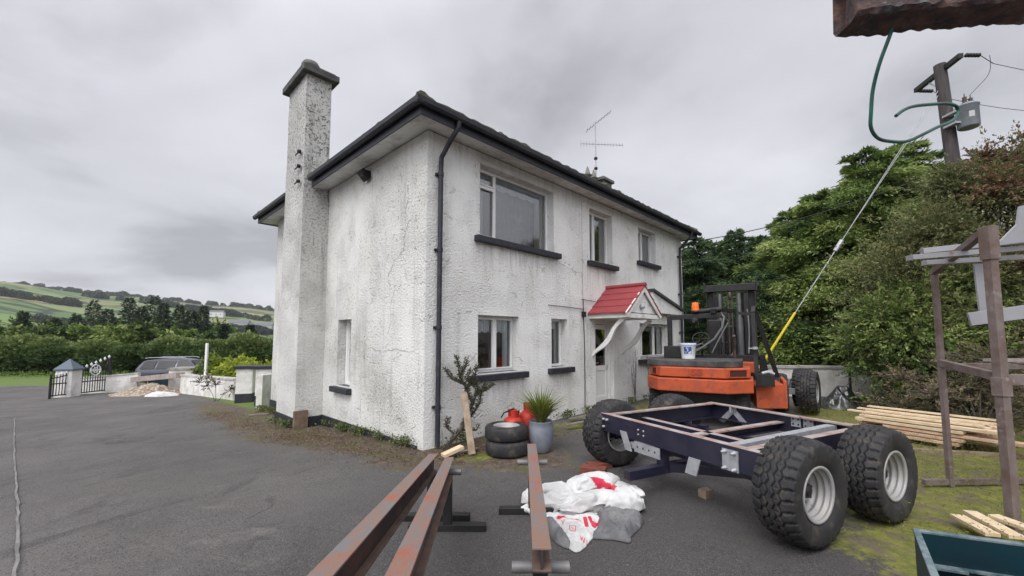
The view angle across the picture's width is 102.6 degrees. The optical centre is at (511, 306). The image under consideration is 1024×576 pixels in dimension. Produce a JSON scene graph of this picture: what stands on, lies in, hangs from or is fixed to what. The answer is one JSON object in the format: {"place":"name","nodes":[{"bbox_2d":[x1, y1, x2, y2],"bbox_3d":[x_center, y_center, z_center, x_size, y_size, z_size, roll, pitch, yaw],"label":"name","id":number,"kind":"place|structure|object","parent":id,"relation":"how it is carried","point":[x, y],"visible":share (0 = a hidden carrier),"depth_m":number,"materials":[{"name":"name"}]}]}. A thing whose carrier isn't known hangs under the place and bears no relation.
{"place":"outdoors","nodes":[
{"label":"outdoors","id":0,"kind":"place"},
{"bbox_2d":[0,281,1023,575],"bbox_3d":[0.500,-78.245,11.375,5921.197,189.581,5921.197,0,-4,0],"label":"ground","id":1,"kind":"structure","parent":0,"point":[106,515],"depth_m":4.18,"materials":[{"name":"asphalt"}]},
{"bbox_2d":[11,417,19,575],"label":"tarmac joint","id":2,"kind":"object","parent":1,"relation":"on","point":[16,546],"visible":1,"depth_m":3.72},
{"bbox_2d":[6,310,32,333],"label":"valley conifer","id":3,"kind":"object","parent":1,"relation":"on","point":[23,320],"visible":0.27,"depth_m":57.83,"materials":[{"name":"green plant"}]},
{"bbox_2d":[24,322,83,342],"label":"valley tree","id":4,"kind":"object","parent":1,"relation":"on","point":[54,329],"visible":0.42,"depth_m":50.93,"materials":[{"name":"green plant"}]},
{"bbox_2d":[0,369,134,378],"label":"road verge grass","id":5,"kind":"structure","parent":1,"relation":"on","point":[18,374],"depth_m":30.30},
{"bbox_2d":[53,359,84,397],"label":"gate pillar","id":6,"kind":"structure","parent":1,"relation":"on","point":[74,369],"depth_m":18.16,"materials":[{"name":"paint"}]},
{"bbox_2d":[48,355,112,398],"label":"iron gate","id":7,"kind":"structure","parent":6,"relation":"attached to","point":[110,362],"depth_m":19.15,"materials":[{"name":"black metal"}]},
{"bbox_2d":[79,299,106,335],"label":"valley conifer","id":8,"kind":"object","parent":1,"relation":"on","point":[90,317],"visible":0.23,"depth_m":65.95,"materials":[{"name":"green plant"}]},
{"bbox_2d":[64,319,143,344],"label":"valley tree","id":9,"kind":"object","parent":1,"relation":"on","point":[121,334],"visible":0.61,"depth_m":49.41,"materials":[{"name":"green plant"}]},
{"bbox_2d":[95,308,118,328],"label":"valley conifer","id":10,"kind":"object","parent":1,"relation":"on","point":[110,314],"visible":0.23,"depth_m":61.92,"materials":[{"name":"green plant"}]},
{"bbox_2d":[81,372,140,393],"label":"garden wall","id":11,"kind":"structure","parent":1,"relation":"on","point":[118,383],"depth_m":19.97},
{"bbox_2d":[80,319,165,343],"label":"valley tree","id":12,"kind":"object","parent":1,"relation":"on","point":[147,325],"visible":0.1,"depth_m":50.80,"materials":[{"name":"green plant"}]},
{"bbox_2d":[113,297,137,325],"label":"valley conifer","id":13,"kind":"object","parent":1,"relation":"on","point":[130,302],"visible":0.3,"depth_m":63.89,"materials":[{"name":"green plant"}]},
{"bbox_2d":[0,332,272,374],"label":"hedge","id":14,"kind":"object","parent":1,"relation":"on","point":[26,352],"visible":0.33,"depth_m":32.62,"materials":[{"name":"green plant"}]},
{"bbox_2d":[0,281,274,334],"bbox_3d":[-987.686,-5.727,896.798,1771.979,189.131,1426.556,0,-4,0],"label":"distant woodland","id":15,"kind":"object","parent":1,"relation":"on","point":[101,294],"visible":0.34,"depth_m":834.92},
{"bbox_2d":[129,306,156,327],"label":"valley conifer","id":16,"kind":"object","parent":1,"relation":"on","point":[146,316],"visible":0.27,"depth_m":57.93,"materials":[{"name":"green plant"}]},
{"bbox_2d":[108,383,181,396],"bbox_3d":[-16.050,3.667,18.322,4.052,0.526,1.798,0,-4,0],"label":"rubble heap","id":17,"kind":"object","parent":1,"relation":"on","point":[144,389],"visible":0.69,"depth_m":17.97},
{"bbox_2d":[140,295,172,326],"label":"valley conifer","id":18,"kind":"object","parent":1,"relation":"on","point":[152,313],"visible":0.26,"depth_m":67.87,"materials":[{"name":"green plant"}]},
{"bbox_2d":[126,322,196,343],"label":"valley tree","id":19,"kind":"object","parent":1,"relation":"on","point":[149,334],"visible":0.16,"depth_m":50.53,"materials":[{"name":"green plant"}]},
{"bbox_2d":[151,302,174,330],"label":"valley conifer","id":20,"kind":"object","parent":1,"relation":"on","point":[166,314],"visible":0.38,"depth_m":59.94,"materials":[{"name":"green plant"}]},
{"bbox_2d":[135,356,202,383],"bbox_3d":[-18.290,3.651,23.189,4.450,1.617,2.000,1,-4,-7],"label":"parked car","id":21,"kind":"object","parent":1,"relation":"on","point":[147,367],"visible":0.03,"depth_m":22.40,"materials":[{"name":"grey paint"}]},
{"bbox_2d":[167,303,190,330],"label":"valley conifer","id":22,"kind":"object","parent":1,"relation":"on","point":[175,313],"visible":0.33,"depth_m":63.87,"materials":[{"name":"green plant"}]},
{"bbox_2d":[167,366,198,389],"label":"wall pier","id":23,"kind":"structure","parent":1,"relation":"on","point":[173,383],"depth_m":19.34,"materials":[{"name":"concrete"}]},
{"bbox_2d":[149,324,220,339],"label":"valley tree","id":24,"kind":"object","parent":1,"relation":"on","point":[186,333],"visible":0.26,"depth_m":49.30,"materials":[{"name":"green plant"}]},
{"bbox_2d":[177,309,204,337],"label":"valley conifer","id":25,"kind":"object","parent":1,"relation":"on","point":[197,320],"visible":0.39,"depth_m":57.86,"materials":[{"name":"green plant"}]},
{"bbox_2d":[194,304,215,336],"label":"valley conifer","id":26,"kind":"object","parent":1,"relation":"on","point":[206,317],"visible":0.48,"depth_m":65.95,"materials":[{"name":"green plant"}]},
{"bbox_2d":[180,374,235,399],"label":"garden wall","id":27,"kind":"structure","parent":1,"relation":"on","point":[187,386],"depth_m":16.11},
{"bbox_2d":[130,372,184,381],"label":"concrete lintel","id":28,"kind":"structure","parent":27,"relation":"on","point":[156,377],"depth_m":18.98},
{"bbox_2d":[190,372,235,400],"bbox_3d":[-10.372,2.855,14.403,1.619,1.121,0.696,1,-4,-7],"label":"climbing weed","id":29,"kind":"object","parent":27,"relation":"attached to","point":[231,388],"visible":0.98,"depth_m":14.36,"materials":[{"name":"grey plant"}]},
{"bbox_2d":[190,352,230,376],"bbox_3d":[-14.018,3.095,19.345,2.248,1.939,1.893,1,-4,-14],"label":"shrub","id":30,"kind":"object","parent":1,"relation":"on","point":[201,365],"visible":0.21,"depth_m":19.11,"materials":[{"name":"green plant"}]},
{"bbox_2d":[202,352,256,376],"bbox_3d":[-12.196,2.932,18.048,2.364,1.887,1.785,0,-4,0],"label":"shrub","id":31,"kind":"object","parent":1,"relation":"on","point":[218,361],"visible":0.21,"depth_m":17.79,"materials":[{"name":"green plant"}]},
{"bbox_2d":[210,357,271,376],"bbox_3d":[-10.681,2.902,17.057,3.190,1.629,1.931,0,-4,0],"label":"shrub","id":32,"kind":"object","parent":1,"relation":"on","point":[231,367],"visible":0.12,"depth_m":16.91,"materials":[{"name":"green plant"}]},
{"bbox_2d":[234,365,255,402],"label":"gate pillar","id":33,"kind":"structure","parent":1,"relation":"on","point":[245,383],"depth_m":13.58,"materials":[{"name":"paint"}]},
{"bbox_2d":[253,365,271,405],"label":"gate pillar","id":34,"kind":"structure","parent":1,"relation":"on","point":[263,369],"depth_m":12.67,"materials":[{"name":"paint"}]},
{"bbox_2d":[256,374,271,408],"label":"garden wall","id":35,"kind":"structure","parent":1,"relation":"on","point":[263,391],"depth_m":11.79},
{"bbox_2d":[255,405,418,447],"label":"wall weeds","id":36,"kind":"object","parent":1,"relation":"on","point":[342,427],"depth_m":7.53,"materials":[{"name":"green plant"}]},
{"bbox_2d":[175,410,578,473],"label":"leaf litter","id":37,"kind":"object","parent":1,"relation":"on","point":[293,436],"visible":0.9,"depth_m":6.81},
{"bbox_2d":[307,454,469,575],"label":"steel trestle","id":38,"kind":"object","parent":1,"relation":"on","point":[358,549],"visible":0.77,"depth_m":2.00,"materials":[{"name":"black"}]},
{"bbox_2d":[385,457,486,575],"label":"steel trestle","id":39,"kind":"object","parent":1,"relation":"on","point":[413,552],"visible":1,"depth_m":2.06,"materials":[{"name":"black"}]},
{"bbox_2d":[460,392,475,454],"bbox_3d":[-0.637,1.678,5.933,0.102,0.831,0.458,2,-5,-25],"label":"plank","id":40,"kind":"object","parent":1,"relation":"on","point":[468,425],"visible":1,"depth_m":5.91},
{"bbox_2d":[441,353,495,449],"bbox_3d":[-0.642,1.424,6.323,0.925,1.429,0.174,3,-5,-31],"label":"spiky bush","id":41,"kind":"object","parent":1,"relation":"on","point":[472,382],"visible":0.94,"depth_m":6.30,"materials":[{"name":"green plant"}]},
{"bbox_2d":[252,59,701,450],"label":"house","id":42,"kind":"structure","parent":1,"relation":"on","point":[423,236],"depth_m":8.07,"materials":[{"name":"grey"}]},
{"bbox_2d":[329,320,351,394],"bbox_3d":[-3.255,0.975,8.130,0.800,1.430,0.385,-4,-6,44],"label":"window","id":43,"kind":"structure","parent":42,"relation":"in","point":[336,389],"depth_m":8.34,"materials":[{"name":"white plastic"}]},
{"bbox_2d":[470,315,528,382],"bbox_3d":[-0.284,0.728,7.308,0.395,1.120,1.350,-4,-6,44],"label":"window","id":44,"kind":"structure","parent":42,"relation":"in","point":[492,324],"depth_m":7.39,"materials":[{"name":"white plastic"}]},
{"bbox_2d":[474,168,561,258],"bbox_3d":[0.072,-1.739,7.907,0.462,1.410,2.300,-4,-6,44],"label":"window","id":45,"kind":"structure","parent":42,"relation":"in","point":[515,208],"depth_m":8.09,"materials":[{"name":"white plastic"}]},
{"bbox_2d":[548,319,574,373],"bbox_3d":[0.923,0.815,8.543,0.395,1.110,0.790,-4,-6,44],"label":"window","id":46,"kind":"structure","parent":42,"relation":"in","point":[553,321],"depth_m":8.75,"materials":[{"name":"white plastic"}]},
{"bbox_2d":[595,325,607,402],"bbox_3d":[2.114,1.388,9.766,0.099,1.910,0.648,-4,-6,44],"label":"door","id":47,"kind":"structure","parent":42,"relation":"in","point":[601,370],"depth_m":9.84,"materials":[{"name":"white plastic"}]},
{"bbox_2d":[587,212,618,270],"bbox_3d":[2.089,-1.588,9.923,0.395,1.370,1.270,-4,-6,44],"label":"window","id":48,"kind":"structure","parent":42,"relation":"in","point":[594,220],"depth_m":10.01,"materials":[{"name":"white plastic"}]},
{"bbox_2d":[637,231,661,269],"bbox_3d":[3.761,-1.620,11.638,0.385,1.050,1.310,-4,-6,44],"label":"window","id":49,"kind":"structure","parent":42,"relation":"in","point":[642,261],"depth_m":11.79,"materials":[{"name":"white plastic"}]},
{"bbox_2d":[638,324,663,363],"bbox_3d":[4.005,1.036,11.697,0.395,1.080,2.100,-4,-6,44],"label":"window","id":50,"kind":"structure","parent":42,"relation":"in","point":[652,327],"depth_m":11.96,"materials":[{"name":"white plastic"}]},
{"bbox_2d":[486,438,529,458],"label":"worn car tyre lying flat","id":51,"kind":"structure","parent":1,"relation":"on","point":[508,450],"depth_m":5.60,"materials":[{"name":"rubber"}]},
{"bbox_2d":[485,421,527,442],"bbox_3d":[-0.080,1.796,5.902,0.620,0.200,0.620,0,-4,0],"label":"rimmed tyre","id":52,"kind":"object","parent":51,"relation":"on","point":[503,432],"visible":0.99,"depth_m":5.67,"materials":[{"name":"rubber"}]},
{"bbox_2d":[499,444,569,575],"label":"steel trestle","id":53,"kind":"object","parent":1,"relation":"on","point":[540,564],"visible":0.86,"depth_m":2.06,"materials":[{"name":"black"}]},
{"bbox_2d":[511,386,571,453],"bbox_3d":[0.451,1.597,5.960,1.153,1.004,1.103,3,-5,-34],"label":"potted plant","id":54,"kind":"object","parent":1,"relation":"on","point":[541,431],"visible":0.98,"depth_m":5.82,"materials":[{"name":"grey ceramic"}]},
{"bbox_2d":[440,392,648,443],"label":"wall weeds","id":55,"kind":"object","parent":1,"relation":"on","point":[569,413],"depth_m":8.40,"materials":[{"name":"green plant"}]},
{"bbox_2d":[547,516,569,548],"bbox_3d":[0.362,1.870,3.464,0.111,0.083,0.543,1,-4,-14],"label":"grey sack","id":56,"kind":"object","parent":1,"relation":"on","point":[558,535],"visible":0.93,"depth_m":3.35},
{"bbox_2d":[546,512,598,551],"bbox_3d":[0.553,1.885,3.508,0.670,0.061,0.714,0,-4,0],"label":"feed sack","id":57,"kind":"object","parent":1,"relation":"on","point":[579,529],"visible":0.81,"depth_m":3.49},
{"bbox_2d":[521,471,645,514],"bbox_3d":[0.676,1.832,4.046,1.282,0.242,0.655,1,-4,-12],"label":"sack heap","id":58,"kind":"object","parent":1,"relation":"on","point":[594,491],"visible":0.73,"depth_m":3.92,"materials":[{"name":"plastic"}]},
{"bbox_2d":[593,506,643,542],"bbox_3d":[0.933,1.862,3.593,0.433,0.119,0.566,-1,-4,15],"label":"grey sack","id":59,"kind":"object","parent":1,"relation":"on","point":[619,524],"visible":0.98,"depth_m":3.48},
{"bbox_2d":[681,236,734,351],"bbox_3d":[8.115,0.297,17.664,5.728,6.730,4.947,2,-5,-23],"label":"conifer","id":60,"kind":"object","parent":1,"relation":"on","point":[696,262],"visible":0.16,"depth_m":17.23,"materials":[{"name":"green plant"}]},
{"bbox_2d":[684,240,735,328],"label":"conifer","id":61,"kind":"object","parent":1,"relation":"on","point":[723,253],"visible":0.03,"depth_m":18.32,"materials":[{"name":"green plant"}]},
{"bbox_2d":[647,277,788,425],"bbox_3d":[4.330,0.765,8.722,2.624,3.043,3.280,-2,-5,30],"label":"forklift","id":62,"kind":"object","parent":1,"relation":"on","point":[728,368],"visible":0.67,"depth_m":8.00,"materials":[{"name":"orange paint"}]},
{"bbox_2d":[679,343,695,358],"bbox_3d":[3.436,0.866,8.004,0.304,0.305,0.304,-2,-5,20],"label":"bucket","id":63,"kind":"object","parent":62,"relation":"on","point":[688,350],"visible":0.99,"depth_m":7.89,"materials":[{"name":"white plastic"}]},
{"bbox_2d":[683,286,759,353],"bbox_3d":[6.659,1.112,14.466,4.252,3.766,4.812,0,-4,0],"label":"conifer","id":64,"kind":"object","parent":1,"relation":"on","point":[695,294],"visible":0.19,"depth_m":14.34,"materials":[{"name":"green plant"}]},
{"bbox_2d":[706,227,766,337],"bbox_3d":[10.300,0.020,18.251,5.858,7.178,6.397,0,-4,0],"label":"conifer","id":65,"kind":"object","parent":1,"relation":"on","point":[737,246],"visible":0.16,"depth_m":17.80,"materials":[{"name":"green plant"}]},
{"bbox_2d":[724,234,769,309],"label":"conifer","id":66,"kind":"object","parent":1,"relation":"on","point":[759,239],"visible":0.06,"depth_m":17.21,"materials":[{"name":"green plant"}]},
{"bbox_2d":[582,393,917,549],"bbox_3d":[2.302,1.577,4.563,2.444,0.836,2.684,2,-5,-27],"label":"trailer chassis","id":67,"kind":"object","parent":1,"relation":"on","point":[812,479],"visible":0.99,"depth_m":3.71,"materials":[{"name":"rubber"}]},
{"bbox_2d":[697,270,842,365],"bbox_3d":[8.764,1.103,14.305,4.997,4.772,5.663,3,-5,-36],"label":"conifer","id":68,"kind":"object","parent":1,"relation":"on","point":[761,304],"visible":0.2,"depth_m":13.61,"materials":[{"name":"green plant"}]},
{"bbox_2d":[707,348,843,365],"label":"undergrowth","id":69,"kind":"object","parent":1,"relation":"on","point":[798,359],"visible":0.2,"depth_m":12.82,"materials":[{"name":"green plant"}]},
{"bbox_2d":[723,207,874,365],"bbox_3d":[10.429,-0.298,14.954,5.608,7.020,5.776,0,-4,0],"label":"conifer","id":70,"kind":"object","parent":1,"relation":"on","point":[785,215],"visible":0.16,"depth_m":15.32,"materials":[{"name":"green plant"}]},
{"bbox_2d":[788,368,820,413],"bbox_3d":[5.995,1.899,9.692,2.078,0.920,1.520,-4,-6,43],"label":"wheel","id":71,"kind":"object","parent":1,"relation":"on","point":[804,385],"visible":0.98,"depth_m":8.67,"materials":[{"name":"black"}]},
{"bbox_2d":[733,187,928,393],"bbox_3d":[10.822,-0.195,14.421,7.231,7.799,6.776,0,-4,0],"label":"conifer","id":72,"kind":"object","parent":1,"relation":"on","point":[809,204],"visible":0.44,"depth_m":13.48,"materials":[{"name":"green plant"}]},
{"bbox_2d":[767,365,914,396],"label":"wall","id":73,"kind":"structure","parent":1,"relation":"on","point":[829,381],"depth_m":11.53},
{"bbox_2d":[821,385,866,410],"bbox_3d":[7.750,2.110,9.618,1.094,0.525,0.810,0,-4,0],"label":"plastic bag","id":74,"kind":"object","parent":1,"relation":"on","point":[838,394],"visible":0.74,"depth_m":9.44,"materials":[{"name":"black"}]},
{"bbox_2d":[760,144,984,389],"bbox_3d":[12.024,-1.047,13.608,7.966,8.616,8.316,0,-4,0],"label":"conifer","id":75,"kind":"object","parent":1,"relation":"on","point":[857,179],"visible":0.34,"depth_m":13.05,"materials":[{"name":"green plant"}]},
{"bbox_2d":[770,398,1023,557],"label":"moss tufts","id":76,"kind":"object","parent":1,"relation":"on","point":[947,470],"visible":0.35,"depth_m":4.73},
{"bbox_2d":[813,136,1003,359],"bbox_3d":[13.617,-1.006,14.570,6.975,9.520,6.849,3,-5,-36],"label":"conifer","id":77,"kind":"object","parent":1,"relation":"on","point":[910,148],"visible":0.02,"depth_m":13.75,"materials":[{"name":"green plant"}]},
{"bbox_2d":[811,253,1023,408],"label":"leafy bush","id":78,"kind":"object","parent":1,"relation":"on","point":[864,340],"visible":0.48,"depth_m":8.96,"materials":[{"name":"green plant"}]},
{"bbox_2d":[814,120,1023,412],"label":"brown conifer","id":79,"kind":"object","parent":1,"relation":"on","point":[992,183],"visible":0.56,"depth_m":9.39,"materials":[{"name":"green plant"}]},
{"bbox_2d":[849,378,992,418],"bbox_3d":[8.572,1.970,8.613,2.168,1.008,1.574,0,-4,0],"label":"shrub","id":80,"kind":"object","parent":1,"relation":"on","point":[886,397],"visible":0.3,"depth_m":8.69,"materials":[{"name":"green plant"}]},
{"bbox_2d":[850,342,1023,427],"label":"twiggy bush","id":81,"kind":"object","parent":1,"relation":"on","point":[932,392],"visible":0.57,"depth_m":7.84,"materials":[{"name":"green plant"}]},
{"bbox_2d":[914,53,980,392],"bbox_3d":[12.069,-2.046,11.190,0.676,9.262,1.760,-1,-4,12],"label":"electricity pole","id":82,"kind":"object","parent":1,"relation":"on","point":[940,77],"visible":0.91,"depth_m":11.15,"materials":[{"name":"brown wood"}]},
{"bbox_2d":[693,170,940,241],"bbox_3d":[8.945,-2.967,12.263,6.509,1.576,0.025,-2,-5,20],"label":"service cable","id":83,"kind":"object","parent":82,"relation":"attached to","point":[813,214],"visible":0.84,"depth_m":12.23,"materials":[{"name":"black metal"}]},
{"bbox_2d":[766,91,937,359],"bbox_3d":[9.139,-1.874,11.264,5.648,8.489,0.120,0,-4,6],"label":"stay wire","id":84,"kind":"object","parent":82,"relation":"attached to","point":[838,245],"visible":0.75,"depth_m":11.26,"materials":[{"name":"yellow metal"}]},
{"bbox_2d":[942,94,980,131],"bbox_3d":[12.046,-5.167,10.901,0.683,0.912,0.532,0,-4,0],"label":"transformer","id":85,"kind":"object","parent":82,"relation":"attached to","point":[968,118],"visible":0.98,"depth_m":10.76,"materials":[{"name":"grey"}]},
{"bbox_2d":[913,528,1023,575],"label":"storage tub","id":86,"kind":"object","parent":1,"relation":"on","point":[939,553],"visible":1,"depth_m":2.27,"materials":[{"name":"teal plastic"}]},
{"bbox_2d":[913,448,1023,457],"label":"batten","id":87,"kind":"object","parent":1,"relation":"on","point":[958,452],"visible":0.33,"depth_m":5.74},
{"bbox_2d":[921,225,1023,532],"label":"steel rack","id":88,"kind":"object","parent":1,"relation":"on","point":[995,371],"visible":0.93,"depth_m":3.62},
{"bbox_2d":[905,246,1023,260],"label":"steel section","id":89,"kind":"object","parent":88,"relation":"on","point":[1011,249],"visible":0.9,"depth_m":4.08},
{"bbox_2d":[919,242,1023,253],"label":"steel section","id":90,"kind":"object","parent":88,"relation":"on","point":[948,248],"visible":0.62,"depth_m":4.45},
{"bbox_2d":[921,255,1023,265],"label":"steel section","id":91,"kind":"object","parent":88,"relation":"on","point":[969,260],"visible":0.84,"depth_m":4.32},
{"bbox_2d":[972,263,986,310],"bbox_3d":[4.787,-0.145,4.173,0.141,0.593,0.020,0,-4,0],"label":"steel section","id":92,"kind":"object","parent":88,"relation":"hanging from","point":[978,272],"visible":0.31,"depth_m":4.17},
{"bbox_2d":[966,305,1023,325],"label":"steel section","id":93,"kind":"object","parent":88,"relation":"attached to","point":[1009,314],"visible":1,"depth_m":4.01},
{"bbox_2d":[1000,205,1023,244],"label":"steel plate","id":94,"kind":"object","parent":88,"relation":"on","point":[1014,233],"visible":0.86,"depth_m":3.96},
{"bbox_2d":[927,325,1023,436],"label":"flowering bush","id":95,"kind":"object","parent":1,"relation":"on","point":[1016,353],"visible":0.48,"depth_m":6.54,"materials":[{"name":"green plant"}]},
{"bbox_2d":[950,514,1000,537],"bbox_3d":[3.852,1.820,3.420,0.100,0.030,0.361,-1,-4,14],"label":"board","id":96,"kind":"object","parent":1,"relation":"on","point":[964,519],"visible":0.9,"depth_m":3.39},
{"bbox_2d":[962,510,1023,539],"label":"board","id":97,"kind":"object","parent":1,"relation":"on","point":[977,516],"visible":0.99,"depth_m":3.35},
{"bbox_2d":[988,514,1023,530],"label":"board","id":98,"kind":"object","parent":1,"relation":"on","point":[1010,521],"visible":0.98,"depth_m":3.38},
{"bbox_2d":[0,0,1023,308],"label":"sky","id":99,"kind":"structure","parent":0,"point":[142,142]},
{"bbox_2d":[833,0,1023,37],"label":"overhead beam","id":100,"kind":"structure","parent":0,"point":[867,18],"depth_m":1.55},
{"bbox_2d":[868,28,960,143],"bbox_3d":[1.737,-0.889,1.779,0.637,0.400,0.123,2,-5,-27],"label":"garden hose","id":101,"kind":"object","parent":100,"relation":"hanging from","point":[897,114],"visible":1,"depth_m":1.72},
{"bbox_3d":[6.669,1.888,6.655,0.941,0.042,1.509,0,-4,0],"label":"sawn plank","id":102,"kind":"object","parent":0,"visible":0},
{"bbox_2d":[880,412,991,426],"bbox_3d":[6.767,1.822,6.544,0.175,0.042,1.490,2,-5,-30],"label":"sawn plank","id":103,"kind":"object","parent":102,"relation":"on","point":[933,418],"depth_m":6.62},
{"bbox_2d":[857,407,990,424],"bbox_3d":[6.645,1.782,6.728,0.100,0.022,1.601,2,-5,-28],"label":"loose lath","id":104,"kind":"object","parent":103,"relation":"on","point":[935,417],"visible":1,"depth_m":6.65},
{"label":"sawn plank","id":105,"kind":"object","parent":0,"visible":0},
{"bbox_2d":[880,409,996,425],"bbox_3d":[7.033,1.845,6.853,0.175,0.042,1.453,2,-5,-29],"label":"sawn plank","id":106,"kind":"object","parent":105,"relation":"on","point":[940,416],"visible":0.15,"depth_m":6.75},
{"bbox_2d":[867,405,995,420],"bbox_3d":[7.053,1.800,6.962,0.100,0.022,1.601,3,-5,-32],"label":"loose lath","id":107,"kind":"object","parent":106,"relation":"on","point":[962,416],"visible":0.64,"depth_m":6.91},
{"bbox_3d":[6.405,2.158,7.197,1.042,0.070,0.651,0,-4,0],"label":"bearer","id":108,"kind":"object","parent":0,"visible":0},
{"bbox_2d":[905,434,961,446],"bbox_3d":[6.198,2.055,6.557,0.175,0.042,1.348,2,-5,-29],"label":"sawn plank","id":109,"kind":"object","parent":108,"relation":"on","point":[930,440],"visible":0.34,"depth_m":6.19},
{"bbox_2d":[856,423,967,442],"bbox_3d":[6.265,1.993,6.498,0.175,0.042,1.272,2,-5,-30],"label":"sawn plank","id":110,"kind":"object","parent":109,"relation":"on","point":[939,437],"visible":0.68,"depth_m":6.25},
{"bbox_2d":[883,424,1023,446],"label":"sawn plank","id":111,"kind":"object","parent":110,"relation":"on","point":[989,440],"visible":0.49,"depth_m":6.02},
{"bbox_2d":[855,416,966,434],"bbox_3d":[6.282,1.879,6.531,0.175,0.042,1.277,2,-5,-29],"label":"sawn plank","id":112,"kind":"object","parent":111,"relation":"on","point":[939,429],"visible":0.89,"depth_m":6.45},
{"bbox_2d":[864,414,1014,435],"bbox_3d":[6.442,1.804,6.301,0.175,0.042,1.615,2,-5,-30],"label":"sawn plank","id":113,"kind":"object","parent":112,"relation":"on","point":[955,427],"visible":0.76,"depth_m":6.27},
{"bbox_2d":[847,409,984,427],"bbox_3d":[6.351,1.770,6.559,0.100,0.022,1.600,3,-5,-31],"label":"loose lath","id":114,"kind":"object","parent":113,"relation":"on","point":[928,419],"visible":1,"depth_m":6.48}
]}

